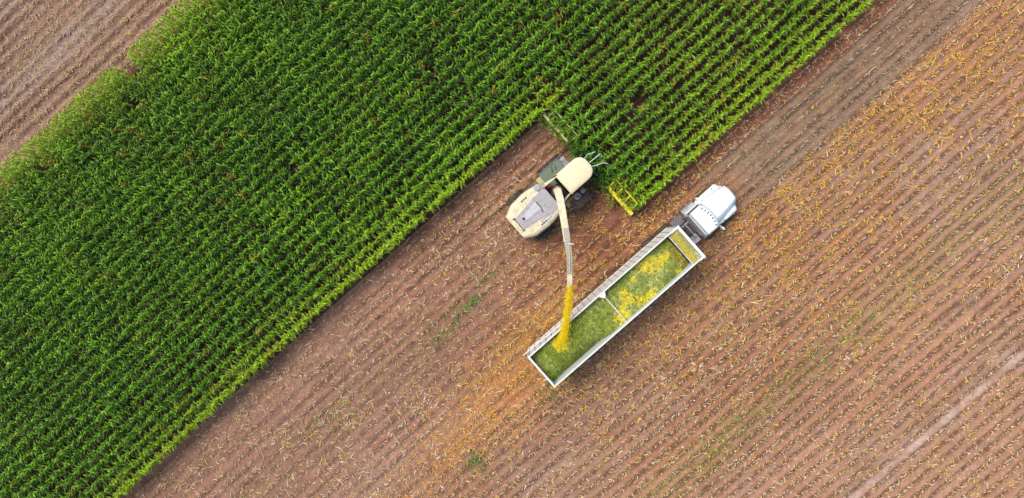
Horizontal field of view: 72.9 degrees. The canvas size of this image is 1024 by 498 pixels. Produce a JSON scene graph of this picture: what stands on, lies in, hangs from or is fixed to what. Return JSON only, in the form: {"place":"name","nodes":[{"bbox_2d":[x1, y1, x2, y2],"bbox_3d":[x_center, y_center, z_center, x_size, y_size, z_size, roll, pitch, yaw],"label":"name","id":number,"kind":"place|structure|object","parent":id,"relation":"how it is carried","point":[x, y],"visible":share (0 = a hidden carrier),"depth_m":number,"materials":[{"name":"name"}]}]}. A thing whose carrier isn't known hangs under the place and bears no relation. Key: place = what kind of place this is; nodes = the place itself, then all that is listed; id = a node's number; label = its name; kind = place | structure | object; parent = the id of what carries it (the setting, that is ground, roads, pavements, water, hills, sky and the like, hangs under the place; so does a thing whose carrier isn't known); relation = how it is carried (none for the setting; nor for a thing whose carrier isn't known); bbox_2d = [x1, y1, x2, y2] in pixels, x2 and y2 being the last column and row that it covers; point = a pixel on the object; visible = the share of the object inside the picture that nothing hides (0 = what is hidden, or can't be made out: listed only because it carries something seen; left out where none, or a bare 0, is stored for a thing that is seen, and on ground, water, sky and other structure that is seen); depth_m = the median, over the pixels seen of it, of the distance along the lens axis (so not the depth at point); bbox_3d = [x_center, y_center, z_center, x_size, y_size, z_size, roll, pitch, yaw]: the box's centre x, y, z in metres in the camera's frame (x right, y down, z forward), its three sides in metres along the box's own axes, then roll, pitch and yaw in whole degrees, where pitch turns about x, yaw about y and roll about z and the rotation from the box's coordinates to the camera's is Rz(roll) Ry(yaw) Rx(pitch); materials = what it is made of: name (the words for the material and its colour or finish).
{"place":"outdoors","nodes":[
{"label":"outdoors","id":0,"kind":"place"},
{"bbox_2d":[0,0,1023,497],"bbox_3d":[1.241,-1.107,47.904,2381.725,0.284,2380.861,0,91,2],"label":"ground","id":1,"kind":"structure","parent":0,"point":[194,454],"depth_m":47.79,"materials":[{"name":"soil"}]},
{"bbox_2d":[402,207,412,219],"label":"maize plant","id":2,"kind":"object","parent":1,"relation":"on","point":[406,211],"visible":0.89,"depth_m":46.05,"materials":[{"name":"green plant"}]},
{"bbox_2d":[401,191,414,199],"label":"maize plant","id":3,"kind":"object","parent":1,"relation":"on","point":[408,194],"visible":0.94,"depth_m":46.16,"materials":[{"name":"green plant"}]},
{"bbox_2d":[403,220,415,234],"bbox_3d":[-6.993,-1.355,46.706,0.905,2.680,0.904,26,92,1],"label":"maize plant","id":4,"kind":"object","parent":1,"relation":"on","point":[406,225],"visible":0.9,"depth_m":46.26,"materials":[{"name":"green plant"}]},
{"bbox_2d":[411,199,419,212],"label":"maize plant","id":5,"kind":"object","parent":1,"relation":"on","point":[415,206],"visible":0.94,"depth_m":46.38,"materials":[{"name":"green plant"}]},
{"bbox_2d":[410,216,421,228],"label":"maize plant","id":6,"kind":"object","parent":1,"relation":"on","point":[413,220],"visible":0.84,"depth_m":46.24,"materials":[{"name":"green plant"}]},
{"bbox_2d":[413,163,422,178],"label":"maize plant","id":7,"kind":"object","parent":1,"relation":"on","point":[417,170],"visible":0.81,"depth_m":46.28,"materials":[{"name":"green plant"}]},
{"bbox_2d":[412,182,423,193],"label":"maize plant","id":8,"kind":"object","parent":1,"relation":"on","point":[416,186],"visible":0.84,"depth_m":46.14,"materials":[{"name":"green plant"}]},
{"bbox_2d":[416,166,426,177],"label":"maize plant","id":9,"kind":"object","parent":1,"relation":"on","point":[422,170],"visible":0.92,"depth_m":46.20,"materials":[{"name":"green plant"}]},
{"bbox_2d":[419,209,426,223],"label":"maize plant","id":10,"kind":"object","parent":1,"relation":"on","point":[422,214],"visible":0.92,"depth_m":46.52,"materials":[{"name":"green plant"}]},
{"bbox_2d":[420,160,432,169],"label":"maize plant","id":11,"kind":"object","parent":1,"relation":"on","point":[430,167],"visible":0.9,"depth_m":46.07,"materials":[{"name":"green plant"}]},
{"bbox_2d":[424,174,434,187],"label":"maize plant","id":12,"kind":"object","parent":1,"relation":"on","point":[426,179],"visible":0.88,"depth_m":46.24,"materials":[{"name":"green plant"}]},
{"bbox_2d":[426,200,439,210],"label":"maize plant","id":13,"kind":"object","parent":1,"relation":"on","point":[429,203],"visible":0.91,"depth_m":46.31,"materials":[{"name":"green plant"}]},
{"bbox_2d":[429,185,437,195],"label":"maize plant","id":14,"kind":"object","parent":1,"relation":"on","point":[434,191],"visible":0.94,"depth_m":46.28,"materials":[{"name":"green plant"}]},
{"bbox_2d":[427,155,440,165],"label":"maize plant","id":15,"kind":"object","parent":1,"relation":"on","point":[432,158],"visible":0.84,"depth_m":46.52,"materials":[{"name":"green plant"}]},
{"bbox_2d":[428,168,441,179],"bbox_3d":[-5.262,-5.005,46.647,0.863,2.506,0.919,43,92,0],"label":"maize plant","id":16,"kind":"object","parent":1,"relation":"on","point":[434,173],"visible":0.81,"depth_m":46.22,"materials":[{"name":"green plant"}]},
{"bbox_2d":[431,150,444,159],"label":"maize plant","id":17,"kind":"object","parent":1,"relation":"on","point":[436,154],"visible":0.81,"depth_m":45.95,"materials":[{"name":"green plant"}]},
{"bbox_2d":[433,178,445,189],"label":"maize plant","id":18,"kind":"object","parent":1,"relation":"on","point":[439,182],"visible":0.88,"depth_m":46.24,"materials":[{"name":"green plant"}]},
{"bbox_2d":[0,0,878,497],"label":"maize crop","id":19,"kind":"object","parent":1,"relation":"on","point":[54,220],"visible":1,"depth_m":46.67,"materials":[{"name":"green plant"}]},
{"bbox_2d":[436,190,450,198],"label":"maize plant","id":20,"kind":"object","parent":1,"relation":"on","point":[442,193],"visible":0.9,"depth_m":45.95,"materials":[{"name":"green plant"}]},
{"bbox_2d":[438,145,450,154],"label":"maize plant","id":21,"kind":"object","parent":1,"relation":"on","point":[442,150],"visible":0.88,"depth_m":45.93,"materials":[{"name":"green plant"}]},
{"bbox_2d":[439,189,449,203],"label":"maize plant","id":22,"kind":"object","parent":1,"relation":"on","point":[443,197],"visible":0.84,"depth_m":46.42,"materials":[{"name":"green plant"}]},
{"bbox_2d":[439,176,450,184],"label":"maize plant","id":23,"kind":"object","parent":1,"relation":"on","point":[443,180],"visible":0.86,"depth_m":46.29,"materials":[{"name":"green plant"}]},
{"bbox_2d":[442,141,455,153],"bbox_3d":[-4.354,-6.840,46.581,1.048,2.586,0.823,-31,90,2],"label":"maize plant","id":24,"kind":"object","parent":1,"relation":"on","point":[447,147],"visible":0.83,"depth_m":46.02,"materials":[{"name":"green plant"}]},
{"bbox_2d":[443,182,454,193],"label":"maize plant","id":25,"kind":"object","parent":1,"relation":"on","point":[448,189],"visible":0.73,"depth_m":45.92,"materials":[{"name":"green plant"}]},
{"bbox_2d":[446,181,456,193],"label":"maize plant","id":26,"kind":"object","parent":1,"relation":"on","point":[452,186],"visible":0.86,"depth_m":45.96,"materials":[{"name":"green plant"}]},
{"bbox_2d":[447,167,458,179],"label":"maize plant","id":27,"kind":"object","parent":1,"relation":"on","point":[451,171],"visible":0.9,"depth_m":46.34,"materials":[{"name":"green plant"}]},
{"bbox_2d":[448,151,460,161],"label":"maize plant","id":28,"kind":"object","parent":1,"relation":"on","point":[453,156],"visible":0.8,"depth_m":46.06,"materials":[{"name":"green plant"}]},
{"bbox_2d":[450,147,459,160],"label":"maize plant","id":29,"kind":"object","parent":1,"relation":"on","point":[456,153],"visible":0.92,"depth_m":45.84,"materials":[{"name":"green plant"}]},
{"bbox_2d":[450,134,462,144],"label":"maize plant","id":30,"kind":"object","parent":1,"relation":"on","point":[454,136],"visible":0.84,"depth_m":45.98,"materials":[{"name":"green plant"}]},
{"bbox_2d":[454,175,465,188],"bbox_3d":[-3.431,-4.392,46.615,0.878,2.549,0.935,-34,90,2],"label":"maize plant","id":31,"kind":"object","parent":1,"relation":"on","point":[462,184],"visible":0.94,"depth_m":46.34,"materials":[{"name":"green plant"}]},
{"bbox_2d":[454,144,465,158],"bbox_3d":[-3.529,-6.581,46.555,0.878,2.549,0.935,-37,90,2],"label":"maize plant","id":32,"kind":"object","parent":1,"relation":"on","point":[459,151],"visible":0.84,"depth_m":46.05,"materials":[{"name":"green plant"}]},
{"bbox_2d":[459,141,467,153],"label":"maize plant","id":33,"kind":"object","parent":1,"relation":"on","point":[463,145],"visible":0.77,"depth_m":45.86,"materials":[{"name":"green plant"}]},
{"bbox_2d":[462,154,471,164],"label":"maize plant","id":34,"kind":"object","parent":1,"relation":"on","point":[465,161],"visible":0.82,"depth_m":45.74,"materials":[{"name":"green plant"}]},
{"bbox_2d":[462,152,475,160],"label":"maize plant","id":35,"kind":"object","parent":1,"relation":"on","point":[472,156],"visible":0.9,"depth_m":46.22,"materials":[{"name":"green plant"}]},
{"bbox_2d":[464,148,478,158],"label":"maize plant","id":36,"kind":"object","parent":1,"relation":"on","point":[470,151],"visible":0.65,"depth_m":46.04,"materials":[{"name":"green plant"}]},
{"bbox_2d":[467,168,476,177],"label":"maize plant","id":37,"kind":"object","parent":1,"relation":"on","point":[470,170],"visible":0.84,"depth_m":46.22,"materials":[{"name":"green plant"}]},
{"bbox_2d":[469,133,478,145],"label":"maize plant","id":38,"kind":"object","parent":1,"relation":"on","point":[472,140],"visible":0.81,"depth_m":46.08,"materials":[{"name":"green plant"}]},
{"bbox_2d":[473,131,482,143],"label":"maize plant","id":39,"kind":"object","parent":1,"relation":"on","point":[476,134],"visible":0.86,"depth_m":46.23,"materials":[{"name":"green plant"}]},
{"bbox_2d":[473,146,483,157],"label":"maize plant","id":40,"kind":"object","parent":1,"relation":"on","point":[476,150],"visible":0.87,"depth_m":46.22,"materials":[{"name":"green plant"}]},
{"bbox_2d":[474,158,484,169],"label":"maize plant","id":41,"kind":"object","parent":1,"relation":"on","point":[478,162],"visible":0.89,"depth_m":46.34,"materials":[{"name":"green plant"}]},
{"bbox_2d":[476,113,485,126],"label":"maize plant","id":42,"kind":"object","parent":1,"relation":"on","point":[479,116],"visible":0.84,"depth_m":46.12,"materials":[{"name":"green plant"}]},
{"bbox_2d":[477,156,486,167],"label":"maize plant","id":43,"kind":"object","parent":1,"relation":"on","point":[481,160],"visible":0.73,"depth_m":45.94,"materials":[{"name":"green plant"}]},
{"bbox_2d":[478,141,488,151],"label":"maize plant","id":44,"kind":"object","parent":1,"relation":"on","point":[482,147],"visible":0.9,"depth_m":46.09,"materials":[{"name":"green plant"}]},
{"bbox_2d":[479,125,490,132],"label":"maize plant","id":45,"kind":"object","parent":1,"relation":"on","point":[483,127],"visible":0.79,"depth_m":46.26,"materials":[{"name":"green plant"}]},
{"bbox_2d":[484,137,493,148],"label":"maize plant","id":46,"kind":"object","parent":1,"relation":"on","point":[488,144],"visible":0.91,"depth_m":46.28,"materials":[{"name":"green plant"}]},
{"bbox_2d":[488,116,497,126],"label":"maize plant","id":47,"kind":"object","parent":1,"relation":"on","point":[493,119],"visible":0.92,"depth_m":45.98,"materials":[{"name":"green plant"}]},
{"bbox_2d":[491,131,500,140],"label":"maize plant","id":48,"kind":"object","parent":1,"relation":"on","point":[495,136],"visible":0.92,"depth_m":46.39,"materials":[{"name":"green plant"}]},
{"bbox_2d":[494,111,501,122],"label":"maize plant","id":49,"kind":"object","parent":1,"relation":"on","point":[499,117],"visible":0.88,"depth_m":45.89,"materials":[{"name":"green plant"}]},
{"bbox_2d":[496,127,505,136],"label":"maize plant","id":50,"kind":"object","parent":1,"relation":"on","point":[503,133],"visible":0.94,"depth_m":46.13,"materials":[{"name":"green plant"}]},
{"bbox_2d":[496,143,505,151],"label":"maize plant","id":51,"kind":"object","parent":1,"relation":"on","point":[499,147],"visible":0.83,"depth_m":46.18,"materials":[{"name":"green plant"}]},
{"bbox_2d":[497,124,508,132],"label":"maize plant","id":52,"kind":"object","parent":1,"relation":"on","point":[502,128],"visible":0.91,"depth_m":45.66,"materials":[{"name":"green plant"}]},
{"bbox_2d":[501,118,510,130],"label":"maize plant","id":53,"kind":"object","parent":1,"relation":"on","point":[504,123],"visible":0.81,"depth_m":45.96,"materials":[{"name":"green plant"}]},
{"bbox_2d":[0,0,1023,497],"bbox_3d":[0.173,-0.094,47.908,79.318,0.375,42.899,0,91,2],"label":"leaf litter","id":54,"kind":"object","parent":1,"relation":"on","point":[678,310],"visible":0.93,"depth_m":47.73,"materials":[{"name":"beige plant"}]},
{"bbox_2d":[0,0,1023,497],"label":"stubble","id":55,"kind":"object","parent":1,"relation":"on","point":[684,278],"visible":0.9,"depth_m":47.53,"materials":[{"name":"beige plant"}]},
{"bbox_2d":[507,111,516,125],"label":"maize plant","id":56,"kind":"object","parent":1,"relation":"on","point":[510,115],"visible":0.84,"depth_m":45.87,"materials":[{"name":"green plant"}]},
{"bbox_2d":[0,0,1023,497],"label":"chaff","id":57,"kind":"object","parent":1,"relation":"on","point":[648,314],"visible":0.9,"depth_m":47.77,"materials":[{"name":"yellow plant"}]},
{"bbox_2d":[506,128,519,140],"bbox_3d":[0.104,-7.672,46.384,0.927,2.694,0.988,38,92,0],"label":"maize plant","id":58,"kind":"object","parent":1,"relation":"on","point":[511,135],"visible":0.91,"depth_m":46.09,"materials":[{"name":"green plant"}]},
{"bbox_2d":[508,125,519,137],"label":"maize plant","id":59,"kind":"object","parent":1,"relation":"on","point":[515,132],"visible":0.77,"depth_m":46.08,"materials":[{"name":"green plant"}]},
{"bbox_2d":[512,110,522,120],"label":"maize plant","id":60,"kind":"object","parent":1,"relation":"on","point":[517,115],"visible":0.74,"depth_m":46.23,"materials":[{"name":"green plant"}]},
{"bbox_2d":[518,106,526,115],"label":"maize plant","id":61,"kind":"object","parent":1,"relation":"on","point":[523,110],"visible":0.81,"depth_m":45.98,"materials":[{"name":"green plant"}]},
{"bbox_2d":[526,114,535,125],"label":"maize plant","id":62,"kind":"object","parent":1,"relation":"on","point":[529,117],"visible":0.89,"depth_m":45.99,"materials":[{"name":"green plant"}]},
{"bbox_2d":[561,99,570,110],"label":"maize plant","id":63,"kind":"object","parent":1,"relation":"on","point":[566,104],"visible":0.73,"depth_m":45.91,"materials":[{"name":"green plant"}]},
{"bbox_2d":[565,111,573,120],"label":"maize plant","id":64,"kind":"object","parent":1,"relation":"on","point":[567,113],"visible":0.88,"depth_m":46.06,"materials":[{"name":"green plant"}]},
{"bbox_2d":[505,111,637,286],"bbox_3d":[3.280,-3.625,45.286,7.950,5.144,9.622,-42,90,2],"label":"forage harvester","id":65,"kind":"object","parent":1,"relation":"on","point":[559,181],"visible":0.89,"depth_m":45.02,"materials":[{"name":"beige metal"}]},
{"bbox_2d":[512,196,548,231],"bbox_3d":[1.343,-2.421,44.992,2.930,0.055,1.871,-41,90,2],"label":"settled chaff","id":66,"kind":"object","parent":65,"relation":"on","point":[531,212],"visible":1,"depth_m":44.98,"materials":[{"name":"beige plant"}]},
{"bbox_2d":[537,107,642,214],"bbox_3d":[5.210,-6.103,46.647,9.704,1.930,3.321,43,92,0],"label":"cut maize","id":67,"kind":"object","parent":65,"relation":"on","point":[604,179],"visible":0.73,"depth_m":46.38,"materials":[{"name":"green plant"}]},
{"bbox_2d":[566,106,577,118],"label":"maize plant","id":68,"kind":"object","parent":1,"relation":"on","point":[571,110],"visible":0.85,"depth_m":45.79,"materials":[{"name":"green plant"}]},
{"bbox_2d":[573,101,584,113],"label":"maize plant","id":69,"kind":"object","parent":1,"relation":"on","point":[580,109],"visible":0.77,"depth_m":45.96,"materials":[{"name":"green plant"}]},
{"bbox_2d":[575,113,584,122],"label":"maize plant","id":70,"kind":"object","parent":1,"relation":"on","point":[580,118],"visible":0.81,"depth_m":45.79,"materials":[{"name":"green plant"}]},
{"bbox_2d":[581,124,589,133],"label":"maize plant","id":71,"kind":"object","parent":1,"relation":"on","point":[587,128],"visible":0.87,"depth_m":45.89,"materials":[{"name":"green plant"}]},
{"bbox_2d":[585,121,594,132],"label":"maize plant","id":72,"kind":"object","parent":1,"relation":"on","point":[588,122],"visible":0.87,"depth_m":45.97,"materials":[{"name":"green plant"}]},
{"bbox_2d":[587,118,599,130],"bbox_3d":[5.391,-8.380,46.288,0.783,2.612,0.972,-30,90,2],"label":"maize plant","id":73,"kind":"object","parent":1,"relation":"on","point":[595,120],"visible":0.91,"depth_m":45.84,"materials":[{"name":"green plant"}]},
{"bbox_2d":[589,130,599,144],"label":"maize plant","id":74,"kind":"object","parent":1,"relation":"on","point":[594,136],"visible":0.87,"depth_m":45.91,"materials":[{"name":"green plant"}]},
{"bbox_2d":[593,143,602,153],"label":"maize plant","id":75,"kind":"object","parent":1,"relation":"on","point":[598,146],"visible":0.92,"depth_m":46.36,"materials":[{"name":"green plant"}]},
{"bbox_2d":[596,126,604,136],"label":"maize plant","id":76,"kind":"object","parent":1,"relation":"on","point":[599,131],"visible":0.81,"depth_m":46.15,"materials":[{"name":"green plant"}]},
{"bbox_2d":[598,122,609,135],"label":"maize plant","id":77,"kind":"object","parent":1,"relation":"on","point":[605,127],"visible":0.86,"depth_m":45.98,"materials":[{"name":"green plant"}]},
{"bbox_2d":[601,133,612,145],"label":"maize plant","id":78,"kind":"object","parent":1,"relation":"on","point":[607,137],"visible":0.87,"depth_m":45.78,"materials":[{"name":"green plant"}]},
{"bbox_2d":[601,119,615,130],"bbox_3d":[6.380,-8.263,46.284,0.993,2.668,0.799,29,92,1],"label":"maize plant","id":79,"kind":"object","parent":1,"relation":"on","point":[610,124],"visible":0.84,"depth_m":45.99,"materials":[{"name":"green plant"}]},
{"bbox_2d":[522,225,705,387],"bbox_3d":[6.480,3.647,45.862,12.911,4.160,2.845,-41,90,2],"label":"silage trailer","id":80,"kind":"object","parent":1,"relation":"on","point":[602,288],"visible":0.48,"depth_m":44.55,"materials":[{"name":"metal"}]},
{"bbox_2d":[531,294,624,380],"bbox_3d":[4.240,5.760,45.606,6.134,2.566,2.436,-42,90,2],"label":"silage load","id":81,"kind":"object","parent":80,"relation":"in","point":[597,320],"visible":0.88,"depth_m":44.64},
{"bbox_2d":[550,285,576,358],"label":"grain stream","id":82,"kind":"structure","parent":81,"relation":"on","point":[563,337],"depth_m":43.65,"materials":[{"name":"yellow plant"}]},
{"bbox_2d":[605,238,687,320],"bbox_3d":[8.629,1.884,45.489,5.523,2.390,2.430,-42,90,2],"label":"silage load","id":83,"kind":"object","parent":80,"relation":"in","point":[649,276],"visible":0.98,"depth_m":44.46},
{"bbox_2d":[669,229,701,263],"bbox_3d":[10.970,-0.189,43.889,0.767,0.292,2.464,-42,90,2],"label":"spilled silage","id":84,"kind":"object","parent":80,"relation":"in","point":[679,239],"visible":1,"depth_m":43.89,"materials":[{"name":"yellow plant"}]},
{"bbox_2d":[608,129,619,139],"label":"maize plant","id":85,"kind":"object","parent":1,"relation":"on","point":[612,135],"visible":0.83,"depth_m":45.76,"materials":[{"name":"green plant"}]},
{"bbox_2d":[609,158,620,168],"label":"maize plant","id":86,"kind":"object","parent":1,"relation":"on","point":[616,161],"visible":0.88,"depth_m":45.90,"materials":[{"name":"green plant"}]},
{"bbox_2d":[615,152,625,165],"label":"maize plant","id":87,"kind":"object","parent":1,"relation":"on","point":[622,155],"visible":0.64,"depth_m":46.11,"materials":[{"name":"green plant"}]},
{"bbox_2d":[617,166,629,177],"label":"maize plant","id":88,"kind":"object","parent":1,"relation":"on","point":[622,169],"visible":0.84,"depth_m":45.91,"materials":[{"name":"green plant"}]},
{"bbox_2d":[618,153,628,165],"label":"maize plant","id":89,"kind":"object","parent":1,"relation":"on","point":[622,159],"visible":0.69,"depth_m":46.07,"materials":[{"name":"green plant"}]},
{"bbox_2d":[624,175,636,185],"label":"maize plant","id":90,"kind":"object","parent":1,"relation":"on","point":[631,180],"visible":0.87,"depth_m":46.13,"materials":[{"name":"green plant"}]},
{"bbox_2d":[627,142,640,151],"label":"maize plant","id":91,"kind":"object","parent":1,"relation":"on","point":[634,145],"visible":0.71,"depth_m":45.88,"materials":[{"name":"green plant"}]},
{"bbox_2d":[641,176,653,184],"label":"maize plant","id":92,"kind":"object","parent":1,"relation":"on","point":[647,179],"visible":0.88,"depth_m":46.04,"materials":[{"name":"green plant"}]},
{"bbox_2d":[643,189,654,198],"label":"maize plant","id":93,"kind":"object","parent":1,"relation":"on","point":[646,193],"visible":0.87,"depth_m":46.24,"materials":[{"name":"green plant"}]},
{"bbox_2d":[653,182,661,192],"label":"maize plant","id":94,"kind":"object","parent":1,"relation":"on","point":[656,188],"visible":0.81,"depth_m":45.79,"materials":[{"name":"green plant"}]},
{"bbox_2d":[421,264,936,497],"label":"weed patch","id":95,"kind":"object","parent":1,"relation":"on","point":[468,305],"visible":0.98,"depth_m":47.91,"materials":[{"name":"green plant"}]},
{"bbox_2d":[641,184,736,246],"bbox_3d":[12.002,-1.462,46.195,7.080,2.969,2.760,-42,90,2],"label":"semi truck","id":96,"kind":"object","parent":1,"relation":"on","point":[709,211],"visible":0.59,"depth_m":45.88,"materials":[{"name":"white metal"}]}
]}

